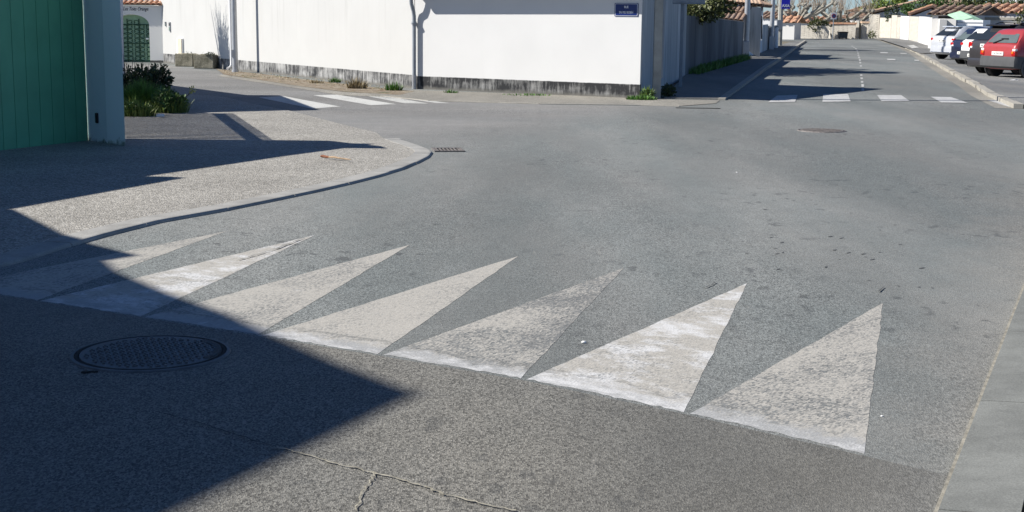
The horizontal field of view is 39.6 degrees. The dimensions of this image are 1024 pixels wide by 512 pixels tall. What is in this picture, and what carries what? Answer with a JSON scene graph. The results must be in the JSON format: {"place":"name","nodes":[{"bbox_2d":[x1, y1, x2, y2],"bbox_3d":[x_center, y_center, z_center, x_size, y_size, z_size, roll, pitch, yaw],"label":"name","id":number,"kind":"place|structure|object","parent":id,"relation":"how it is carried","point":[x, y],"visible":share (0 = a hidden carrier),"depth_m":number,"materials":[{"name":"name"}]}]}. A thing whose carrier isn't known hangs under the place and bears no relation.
{"place":"outdoors","nodes":[
{"label":"outdoors","id":0,"kind":"place"},
{"bbox_2d":[0,93,414,253],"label":"footway","id":1,"kind":"structure","parent":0,"point":[206,150],"depth_m":14.67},
{"bbox_2d":[0,0,87,149],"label":"board gate","id":2,"kind":"structure","parent":1,"relation":"on","point":[43,98],"depth_m":16.51,"materials":[{"name":"green paint"}]},
{"bbox_2d":[83,0,124,145],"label":"gatepost","id":3,"kind":"object","parent":1,"relation":"on","point":[103,68],"visible":0.91,"depth_m":16.92,"materials":[{"name":"paint"}]},
{"bbox_2d":[120,0,123,73],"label":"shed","id":4,"kind":"structure","parent":1,"relation":"on","point":[121,5],"depth_m":27.22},
{"bbox_2d":[123,56,137,89],"bbox_3d":[-6.670,-3.077,24.681,0.457,0.849,0.703,-2,10,-15],"label":"leafy shrub","id":5,"kind":"object","parent":1,"relation":"on","point":[125,75],"visible":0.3,"depth_m":24.64,"materials":[{"name":"green plant"}]},
{"bbox_2d":[124,95,160,116],"bbox_3d":[-5.729,-2.281,21.564,0.863,0.391,0.690,1,10,0],"label":"weed plant","id":6,"kind":"object","parent":1,"relation":"on","point":[136,109],"visible":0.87,"depth_m":21.45,"materials":[{"name":"green plant"}]},
{"bbox_2d":[123,78,177,107],"bbox_3d":[-5.982,-2.640,22.948,1.367,0.580,1.348,1,10,0],"label":"grass clump","id":7,"kind":"object","parent":1,"relation":"on","point":[142,92],"visible":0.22,"depth_m":22.76,"materials":[{"name":"plant"}]},
{"bbox_2d":[127,62,174,88],"bbox_3d":[-6.147,-2.933,24.320,0.777,0.767,0.933,1,10,0],"label":"leafy shrub","id":8,"kind":"object","parent":1,"relation":"on","point":[154,74],"visible":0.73,"depth_m":24.17,"materials":[{"name":"green plant"}]},
{"bbox_2d":[145,86,193,112],"bbox_3d":[-5.403,-2.431,22.388,0.737,0.486,0.657,6,11,28],"label":"weed plant","id":9,"kind":"object","parent":1,"relation":"on","point":[169,101],"visible":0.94,"depth_m":22.28,"materials":[{"name":"green plant"}]},
{"bbox_2d":[124,63,701,171],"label":"side street","id":10,"kind":"structure","parent":0,"point":[484,136],"depth_m":21.82,"materials":[{"name":"asphalt"}]},
{"bbox_2d":[259,96,339,108],"bbox_3d":[-3.867,-2.786,25.700,0.620,0.001,3.663,-4,11,-25],"label":"crossing stripe","id":11,"kind":"object","parent":10,"relation":"on","point":[299,102],"visible":1,"depth_m":25.52,"materials":[{"name":"paint"}]},
{"bbox_2d":[220,74,383,96],"bbox_3d":[-5.179,-3.851,31.887,1.162,0.001,10.432,-5,11,-31],"label":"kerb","id":12,"kind":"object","parent":10,"relation":"on","point":[312,89],"visible":1,"depth_m":30.18,"materials":[{"name":"concrete"}]},
{"bbox_2d":[315,95,391,104],"bbox_3d":[-2.963,-2.919,26.535,0.533,0.001,3.270,-4,11,-26],"label":"crossing stripe","id":13,"kind":"object","parent":10,"relation":"on","point":[356,100],"visible":1,"depth_m":26.41,"materials":[{"name":"paint"}]},
{"bbox_2d":[370,96,427,103],"bbox_3d":[-2.214,-2.945,26.733,0.401,0.001,2.717,-4,10,-23],"label":"crossing stripe","id":14,"kind":"object","parent":10,"relation":"on","point":[400,100],"visible":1,"depth_m":26.42,"materials":[{"name":"paint"}]},
{"bbox_2d":[431,147,464,151],"bbox_3d":[-0.760,-1.263,16.892,0.360,0.013,0.410,-1,10,-8],"label":"drain grate","id":15,"kind":"object","parent":10,"relation":"on","point":[458,149],"visible":1,"depth_m":16.84,"materials":[{"name":"metal"}]},
{"bbox_2d":[0,38,1023,511],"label":"road","id":16,"kind":"structure","parent":0,"point":[674,218],"depth_m":10.47,"materials":[{"name":"asphalt"}]},
{"bbox_2d":[0,231,225,299],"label":"road triangle","id":17,"kind":"object","parent":16,"relation":"on","point":[39,283],"visible":1,"depth_m":8.79,"materials":[{"name":"paint"}]},
{"bbox_2d":[123,0,162,62],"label":"arched gateway","id":18,"kind":"object","parent":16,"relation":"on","point":[142,34],"visible":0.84,"depth_m":44.43,"materials":[{"name":"wood"}]},
{"bbox_2d":[42,235,313,315],"bbox_3d":[-2.044,0.070,9.016,0.717,0.001,2.907,2,10,11],"label":"road triangle","id":19,"kind":"object","parent":16,"relation":"on","point":[141,296],"visible":1,"depth_m":8.36,"materials":[{"name":"paint"}]},
{"bbox_2d":[175,51,195,66],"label":"stone trough","id":20,"kind":"object","parent":16,"relation":"on","point":[184,59],"visible":0.79,"depth_m":41.53,"materials":[{"name":"grey stone"}]},
{"bbox_2d":[194,52,217,68],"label":"stone trough","id":21,"kind":"object","parent":16,"relation":"on","point":[208,60],"visible":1,"depth_m":40.24,"materials":[{"name":"grey stone"}]},
{"bbox_2d":[0,138,432,266],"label":"kerb","id":22,"kind":"structure","parent":16,"relation":"on","point":[420,154],"depth_m":11.31,"materials":[{"name":"concrete"}]},
{"bbox_2d":[147,245,408,334],"bbox_3d":[-1.350,0.143,8.627,0.731,0.001,2.927,2,10,11],"label":"road triangle","id":23,"kind":"object","parent":16,"relation":"on","point":[257,310],"visible":1,"depth_m":7.96,"materials":[{"name":"paint"}]},
{"bbox_2d":[217,69,412,94],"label":"verge","id":24,"kind":"structure","parent":16,"relation":"on","point":[324,85],"depth_m":31.93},
{"bbox_2d":[231,0,238,71],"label":"lamp post","id":25,"kind":"object","parent":24,"relation":"on","point":[234,36],"visible":0.88,"depth_m":37.74,"materials":[{"name":"metal"}]},
{"bbox_2d":[154,0,414,87],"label":"long white wall","id":26,"kind":"structure","parent":24,"relation":"on","point":[370,41],"depth_m":35.28,"materials":[{"name":"paint"}]},
{"bbox_2d":[176,38,183,53],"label":"meter cabinet","id":27,"kind":"object","parent":26,"relation":"attached to","point":[180,45],"visible":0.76,"depth_m":42.76,"materials":[{"name":"white paint"}]},
{"bbox_2d":[226,0,231,69],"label":"slim downpipe","id":28,"kind":"object","parent":26,"relation":"attached to","point":[230,34],"visible":0.84,"depth_m":39.02,"materials":[{"name":"white paint"}]},
{"bbox_2d":[227,70,396,90],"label":"fallen leaves","id":29,"kind":"object","parent":24,"relation":"on","point":[303,78],"visible":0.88,"depth_m":33.88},
{"bbox_2d":[346,76,368,88],"bbox_3d":[-3.328,-3.721,30.318,0.604,0.296,0.425,5,11,24],"label":"wall weed","id":30,"kind":"object","parent":24,"relation":"on","point":[356,84],"depth_m":30.30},
{"bbox_2d":[383,80,404,90],"bbox_3d":[-2.457,-3.578,29.697,0.511,0.240,0.348,1,10,0],"label":"wall weed","id":31,"kind":"object","parent":24,"relation":"on","point":[394,87],"depth_m":29.68,"materials":[{"name":"green plant"}]},
{"bbox_2d":[262,256,517,353],"bbox_3d":[-0.622,0.216,8.238,0.684,0.001,2.916,3,10,14],"label":"road triangle","id":32,"kind":"object","parent":16,"relation":"on","point":[378,326],"visible":1,"depth_m":7.56,"materials":[{"name":"paint"}]},
{"bbox_2d":[0,295,947,511],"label":"speed table","id":33,"kind":"object","parent":16,"relation":"on","point":[73,438],"visible":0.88,"depth_m":5.35,"materials":[{"name":"asphalt"}]},
{"bbox_2d":[69,335,230,372],"bbox_3d":[-1.708,0.455,6.731,0.743,0.014,0.743,-3,10,-20],"label":"manhole cover","id":34,"kind":"object","parent":33,"relation":"on","point":[148,353],"visible":1,"depth_m":6.68,"materials":[{"name":"metal"}]},
{"bbox_2d":[277,445,515,509],"bbox_3d":[-0.529,0.787,4.843,1.119,0.001,0.332,8,12,37],"label":"road crack","id":35,"kind":"object","parent":33,"relation":"on","point":[431,488],"visible":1,"depth_m":4.89,"materials":[{"name":"asphalt"}]},
{"bbox_2d":[384,268,622,377],"bbox_3d":[0.033,0.293,7.824,0.734,0.001,2.925,3,10,14],"label":"road triangle","id":36,"kind":"object","parent":16,"relation":"on","point":[519,341],"visible":1,"depth_m":7.15,"materials":[{"name":"paint"}]},
{"bbox_2d":[384,96,679,106],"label":"edge kerb","id":37,"kind":"structure","parent":16,"relation":"on","point":[532,103],"depth_m":25.82,"materials":[{"name":"concrete"}]},
{"bbox_2d":[526,283,746,411],"bbox_3d":[0.712,0.384,7.333,0.747,0.001,2.972,3,10,14],"label":"road triangle","id":38,"kind":"object","parent":16,"relation":"on","point":[663,362],"visible":1,"depth_m":6.67,"materials":[{"name":"paint"}]},
{"bbox_2d":[652,0,664,98],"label":"concrete pole","id":39,"kind":"object","parent":16,"relation":"on","point":[659,13],"visible":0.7,"depth_m":27.69,"materials":[{"name":"concrete"}]},
{"bbox_2d":[718,40,805,99],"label":"road kerb","id":40,"kind":"structure","parent":16,"relation":"on","point":[743,83],"depth_m":38.73,"materials":[{"name":"concrete"}]},
{"bbox_2d":[769,95,796,101],"bbox_3d":[5.451,-3.135,28.294,0.487,0.001,2.892,3,10,14],"label":"crossing stripe","id":41,"kind":"object","parent":16,"relation":"on","point":[784,98],"visible":1,"depth_m":28.23,"materials":[{"name":"paint"}]},
{"bbox_2d":[690,303,882,453],"bbox_3d":[1.378,0.483,6.788,0.706,0.001,2.958,3,10,16],"label":"road triangle","id":42,"kind":"object","parent":16,"relation":"on","point":[820,390],"visible":1,"depth_m":6.13,"materials":[{"name":"paint"}]},
{"bbox_2d":[782,15,806,39],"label":"house","id":43,"kind":"structure","parent":16,"relation":"on","point":[791,27],"depth_m":103.58,"materials":[{"name":"paint"}]},
{"bbox_2d":[775,0,821,18],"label":"pollarded tree","id":44,"kind":"object","parent":16,"relation":"on","point":[807,7],"visible":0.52,"depth_m":105.21,"materials":[{"name":"brown plant"}]},
{"bbox_2d":[764,0,837,17],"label":"pollarded tree","id":45,"kind":"object","parent":16,"relation":"on","point":[823,7],"visible":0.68,"depth_m":107.03,"materials":[{"name":"brown plant"}]},
{"bbox_2d":[801,25,828,38],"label":"stone wall","id":46,"kind":"structure","parent":16,"relation":"on","point":[809,33],"depth_m":109.25,"materials":[{"name":"paint"}]},
{"bbox_2d":[807,17,832,35],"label":"bush","id":47,"kind":"object","parent":16,"relation":"on","point":[824,22],"visible":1,"depth_m":109.23,"materials":[{"name":"green plant"}]},
{"bbox_2d":[797,128,845,132],"bbox_3d":[4.438,-1.802,20.385,0.695,0.014,0.695,-1,10,-11],"label":"manhole cover","id":48,"kind":"object","parent":16,"relation":"on","point":[820,130],"visible":1,"depth_m":20.29,"materials":[{"name":"metal"}]},
{"bbox_2d":[799,0,844,23],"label":"pollarded tree","id":49,"kind":"object","parent":16,"relation":"on","point":[828,18],"visible":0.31,"depth_m":114.33,"materials":[{"name":"brown plant"}]},
{"bbox_2d":[822,94,849,101],"bbox_3d":[6.549,-3.195,28.710,0.535,0.001,3.095,3,10,12],"label":"crossing stripe","id":50,"kind":"object","parent":16,"relation":"on","point":[835,97],"visible":1,"depth_m":28.62,"materials":[{"name":"paint"}]},
{"bbox_2d":[812,0,867,21],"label":"pollarded tree","id":51,"kind":"object","parent":16,"relation":"on","point":[840,19],"visible":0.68,"depth_m":115.15,"materials":[{"name":"brown plant"}]},
{"bbox_2d":[828,22,856,38],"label":"stone wall","id":52,"kind":"structure","parent":16,"relation":"on","point":[849,28],"depth_m":109.73,"materials":[{"name":"stone"}]},
{"bbox_2d":[826,0,878,22],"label":"pollarded tree","id":53,"kind":"object","parent":16,"relation":"on","point":[866,17],"visible":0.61,"depth_m":115.64,"materials":[{"name":"brown plant"}]},
{"bbox_2d":[860,21,869,38],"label":"stone wall","id":54,"kind":"structure","parent":16,"relation":"on","point":[864,28],"depth_m":109.97,"materials":[{"name":"stone"}]},
{"bbox_2d":[868,14,880,37],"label":"stone wall","id":55,"kind":"structure","parent":16,"relation":"on","point":[874,20],"depth_m":114.03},
{"bbox_2d":[879,18,891,37],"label":"stone wall","id":56,"kind":"structure","parent":16,"relation":"on","point":[884,29],"depth_m":112.46,"materials":[{"name":"paint"}]},
{"bbox_2d":[883,1,899,21],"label":"climbing plant","id":57,"kind":"object","parent":56,"relation":"attached to","point":[891,11],"visible":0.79,"depth_m":111.73,"materials":[{"name":"green plant"}]},
{"bbox_2d":[878,95,908,100],"bbox_3d":[7.718,-3.201,28.815,0.543,0.001,2.491,3,10,12],"label":"crossing stripe","id":58,"kind":"object","parent":16,"relation":"on","point":[891,97],"visible":1,"depth_m":28.68,"materials":[{"name":"paint"}]},
{"bbox_2d":[932,97,966,102],"bbox_3d":[8.732,-3.124,28.423,0.503,0.001,2.078,2,10,11],"label":"crossing stripe","id":59,"kind":"object","parent":16,"relation":"on","point":[948,99],"visible":1,"depth_m":28.18,"materials":[{"name":"paint"}]},
{"bbox_2d":[876,39,1023,108],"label":"curb","id":60,"kind":"structure","parent":16,"relation":"on","point":[971,90],"depth_m":36.28,"materials":[{"name":"concrete"}]},
{"bbox_2d":[878,38,1022,108],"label":"parking kerb","id":61,"kind":"structure","parent":16,"relation":"on","point":[986,91],"depth_m":33.80,"materials":[{"name":"concrete"}]},
{"bbox_2d":[938,289,1023,511],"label":"slab kerb","id":62,"kind":"structure","parent":16,"relation":"on","point":[987,474],"depth_m":5.28,"materials":[{"name":"concrete"}]},
{"bbox_2d":[934,284,1023,511],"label":"kerb joint","id":63,"kind":"object","parent":62,"relation":"on","point":[966,431],"depth_m":5.78,"materials":[{"name":"concrete"}]},
{"bbox_2d":[370,90,718,105],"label":"footway","id":64,"kind":"structure","parent":0,"point":[480,96],"depth_m":27.25,"materials":[{"name":"concrete"}]},
{"bbox_2d":[626,94,657,99],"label":"grass tuft","id":65,"kind":"object","parent":64,"relation":"on","point":[641,97],"visible":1,"depth_m":27.28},
{"bbox_2d":[641,85,655,96],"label":"grass tuft","id":66,"kind":"object","parent":64,"relation":"on","point":[648,91],"visible":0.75,"depth_m":27.58,"materials":[{"name":"green plant"}]},
{"bbox_2d":[133,0,986,16],"label":"sky","id":67,"kind":"structure","parent":0,"point":[795,2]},
{"bbox_2d":[132,14,1023,105],"bbox_3d":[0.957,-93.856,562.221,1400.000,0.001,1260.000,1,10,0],"label":"ground","id":68,"kind":"structure","parent":0,"point":[783,42],"depth_m":88.37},
{"bbox_2d":[415,0,686,97],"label":"white house","id":69,"kind":"structure","parent":68,"relation":"on","point":[597,48],"depth_m":29.03,"materials":[{"name":"paint"}]},
{"bbox_2d":[409,0,416,88],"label":"drainpipe","id":70,"kind":"object","parent":69,"relation":"attached to","point":[414,23],"visible":1,"depth_m":30.36,"materials":[{"name":"metal"}]},
{"bbox_2d":[614,3,638,16],"bbox_3d":[2.225,-4.789,27.662,0.517,0.253,0.014,7,11,32],"label":"street sign","id":71,"kind":"object","parent":69,"relation":"attached to","point":[626,9],"visible":1,"depth_m":27.65,"materials":[{"name":"metal"}]},
{"bbox_2d":[687,0,737,25],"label":"garden tree","id":72,"kind":"object","parent":68,"relation":"on","point":[708,11],"visible":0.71,"depth_m":39.23,"materials":[{"name":"green plant"}]},
{"bbox_2d":[721,4,751,20],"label":"lean to roof","id":73,"kind":"object","parent":68,"relation":"on","point":[740,15],"visible":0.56,"depth_m":53.50,"materials":[{"name":"tile"}]},
{"bbox_2d":[743,0,750,54],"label":"lamp post","id":74,"kind":"object","parent":68,"relation":"on","point":[746,42],"visible":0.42,"depth_m":53.65,"materials":[{"name":"metal"}]},
{"bbox_2d":[749,1,772,55],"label":"roadside house","id":75,"kind":"structure","parent":68,"relation":"on","point":[767,5],"depth_m":59.62,"materials":[{"name":"tile"}]},
{"bbox_2d":[715,0,763,56],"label":"house wall","id":76,"kind":"structure","parent":75,"relation":"attached to","point":[755,29],"depth_m":54.62,"materials":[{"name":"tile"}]},
{"bbox_2d":[762,24,767,51],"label":"wall","id":77,"kind":"structure","parent":68,"relation":"on","point":[765,37],"depth_m":64.10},
{"bbox_2d":[868,0,906,7],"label":"light tree","id":78,"kind":"object","parent":68,"relation":"on","point":[881,5],"visible":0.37,"depth_m":142.90,"materials":[{"name":"green plant"}]},
{"bbox_2d":[891,15,901,38],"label":"gate pillar","id":79,"kind":"structure","parent":68,"relation":"on","point":[894,27],"depth_m":109.71,"materials":[{"name":"paint"}]},
{"bbox_2d":[896,17,900,38],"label":"stone wall","id":80,"kind":"structure","parent":68,"relation":"on","point":[898,27],"depth_m":108.14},
{"bbox_2d":[900,16,909,39],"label":"wooden gate","id":81,"kind":"structure","parent":68,"relation":"on","point":[904,28],"depth_m":105.17,"materials":[{"name":"white paint"}]},
{"bbox_2d":[908,16,918,41],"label":"stone wall","id":82,"kind":"structure","parent":68,"relation":"on","point":[913,27],"depth_m":98.11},
{"bbox_2d":[865,0,977,20],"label":"tiled house","id":83,"kind":"structure","parent":68,"relation":"on","point":[881,11],"depth_m":118.16,"materials":[{"name":"tile"}]},
{"bbox_2d":[908,4,944,16],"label":"outbuilding","id":84,"kind":"structure","parent":68,"relation":"on","point":[926,9],"depth_m":104.40,"materials":[{"name":"ceramic"}]},
{"bbox_2d":[664,41,801,99],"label":"road footway","id":85,"kind":"structure","parent":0,"point":[715,84],"depth_m":35.78,"materials":[{"name":"concrete"}]},
{"bbox_2d":[661,82,676,96],"bbox_3d":[3.093,-3.268,28.219,0.374,0.352,0.638,1,10,0],"label":"ivy weed","id":86,"kind":"object","parent":85,"relation":"on","point":[666,89],"visible":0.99,"depth_m":28.12,"materials":[{"name":"green plant"}]},
{"bbox_2d":[673,0,704,86],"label":"sign pole","id":87,"kind":"object","parent":85,"relation":"on","point":[682,2],"visible":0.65,"depth_m":31.26,"materials":[{"name":"metal"}]},
{"bbox_2d":[685,15,743,74],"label":"garden wall","id":88,"kind":"structure","parent":85,"relation":"on","point":[721,39],"depth_m":42.47,"materials":[{"name":"paint"}]},
{"bbox_2d":[689,53,751,73],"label":"grass","id":89,"kind":"structure","parent":85,"relation":"on","point":[711,66],"depth_m":42.16,"materials":[{"name":"plant"}]},
{"bbox_2d":[768,0,774,49],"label":"lamp post","id":90,"kind":"object","parent":85,"relation":"on","point":[771,32],"visible":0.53,"depth_m":67.32,"materials":[{"name":"metal"}]},
{"bbox_2d":[774,25,778,47],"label":"white post","id":91,"kind":"object","parent":85,"relation":"on","point":[776,29],"visible":0.71,"depth_m":70.80,"materials":[{"name":"metal"}]},
{"bbox_2d":[776,0,782,45],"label":"utility pole","id":92,"kind":"object","parent":85,"relation":"on","point":[779,22],"visible":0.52,"depth_m":76.41,"materials":[{"name":"concrete"}]},
{"bbox_2d":[781,0,789,8],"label":"square sign","id":93,"kind":"object","parent":92,"relation":"attached to","point":[785,4],"visible":1,"depth_m":75.96,"materials":[{"name":"blue metal"}]},
{"bbox_2d":[763,10,797,25],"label":"house","id":94,"kind":"structure","parent":0,"point":[766,17],"depth_m":134.01,"materials":[{"name":"paint"}]},
{"bbox_2d":[838,12,866,21],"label":"house","id":95,"kind":"structure","parent":0,"point":[862,15],"depth_m":129.29,"materials":[{"name":"tile"}]},
{"bbox_2d":[874,38,930,52],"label":"footway","id":96,"kind":"structure","parent":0,"point":[922,48],"depth_m":82.88,"materials":[{"name":"concrete"}]},
{"bbox_2d":[883,38,1023,104],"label":"parking ground","id":97,"kind":"structure","parent":0,"point":[1005,83],"depth_m":36.85,"materials":[{"name":"asphalt"}]},
{"bbox_2d":[900,0,956,15],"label":"wall shrub","id":98,"kind":"object","parent":97,"relation":"on","point":[906,8],"visible":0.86,"depth_m":104.90,"materials":[{"name":"green plant"}]},
{"bbox_2d":[917,16,946,44],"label":"white wall","id":99,"kind":"structure","parent":97,"relation":"on","point":[923,30],"depth_m":85.25,"materials":[{"name":"paint"}]},
{"bbox_2d":[928,19,972,47],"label":"parking wall","id":100,"kind":"structure","parent":97,"relation":"on","point":[933,26],"depth_m":72.75,"materials":[{"name":"paint"}]},
{"bbox_2d":[930,26,986,58],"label":"parked car","id":101,"kind":"object","parent":97,"relation":"on","point":[941,45],"visible":0.34,"depth_m":54.25,"materials":[{"name":"silver metal"}]},
{"bbox_2d":[950,29,975,63],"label":"parked car","id":102,"kind":"object","parent":97,"relation":"on","point":[956,46],"visible":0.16,"depth_m":48.78,"materials":[{"name":"blue paint"}]},
{"bbox_2d":[926,4,1006,19],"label":"tiled shed","id":103,"kind":"structure","parent":97,"relation":"on","point":[980,11],"depth_m":73.90,"materials":[{"name":"tile"}]},
{"bbox_2d":[948,11,989,26],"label":"market trailer","id":104,"kind":"object","parent":97,"relation":"on","point":[962,18],"visible":0.35,"depth_m":67.79,"materials":[{"name":"green paint"}]},
{"bbox_2d":[960,27,988,65],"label":"parked car","id":105,"kind":"object","parent":97,"relation":"on","point":[965,48],"visible":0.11,"depth_m":46.18,"materials":[{"name":"white paint"}]},
{"bbox_2d":[931,0,1023,16],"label":"evergreen tree","id":106,"kind":"object","parent":97,"relation":"on","point":[980,1],"visible":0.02,"depth_m":84.64,"materials":[{"name":"green plant"}]},
{"bbox_2d":[949,0,1021,5],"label":"evergreen tree","id":107,"kind":"object","parent":97,"relation":"on","point":[984,2],"visible":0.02,"depth_m":84.90,"materials":[{"name":"green plant"}]},
{"bbox_2d":[967,22,1023,74],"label":"parked car","id":108,"kind":"object","parent":97,"relation":"on","point":[976,45],"visible":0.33,"depth_m":40.73,"materials":[{"name":"red paint"},{"name":"black plastic"},{"name":"glass"}]},
{"bbox_2d":[980,29,1023,76],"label":"parked car","id":109,"kind":"object","parent":97,"relation":"on","point":[1002,50],"visible":1,"depth_m":37.96,"materials":[{"name":"red paint"}]},
{"bbox_2d":[983,3,1023,22],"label":"tiled shed","id":110,"kind":"structure","parent":97,"relation":"on","point":[1009,9],"depth_m":77.21,"materials":[{"name":"ceramic"}]},
{"bbox_2d":[985,17,1022,26],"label":"parking wall","id":111,"kind":"structure","parent":97,"relation":"on","point":[994,20],"depth_m":73.58,"materials":[{"name":"stone"}]},
{"bbox_2d":[1012,7,1023,21],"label":"hedge","id":112,"kind":"object","parent":97,"relation":"on","point":[1018,19],"visible":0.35,"depth_m":72.31,"materials":[{"name":"green plant"}]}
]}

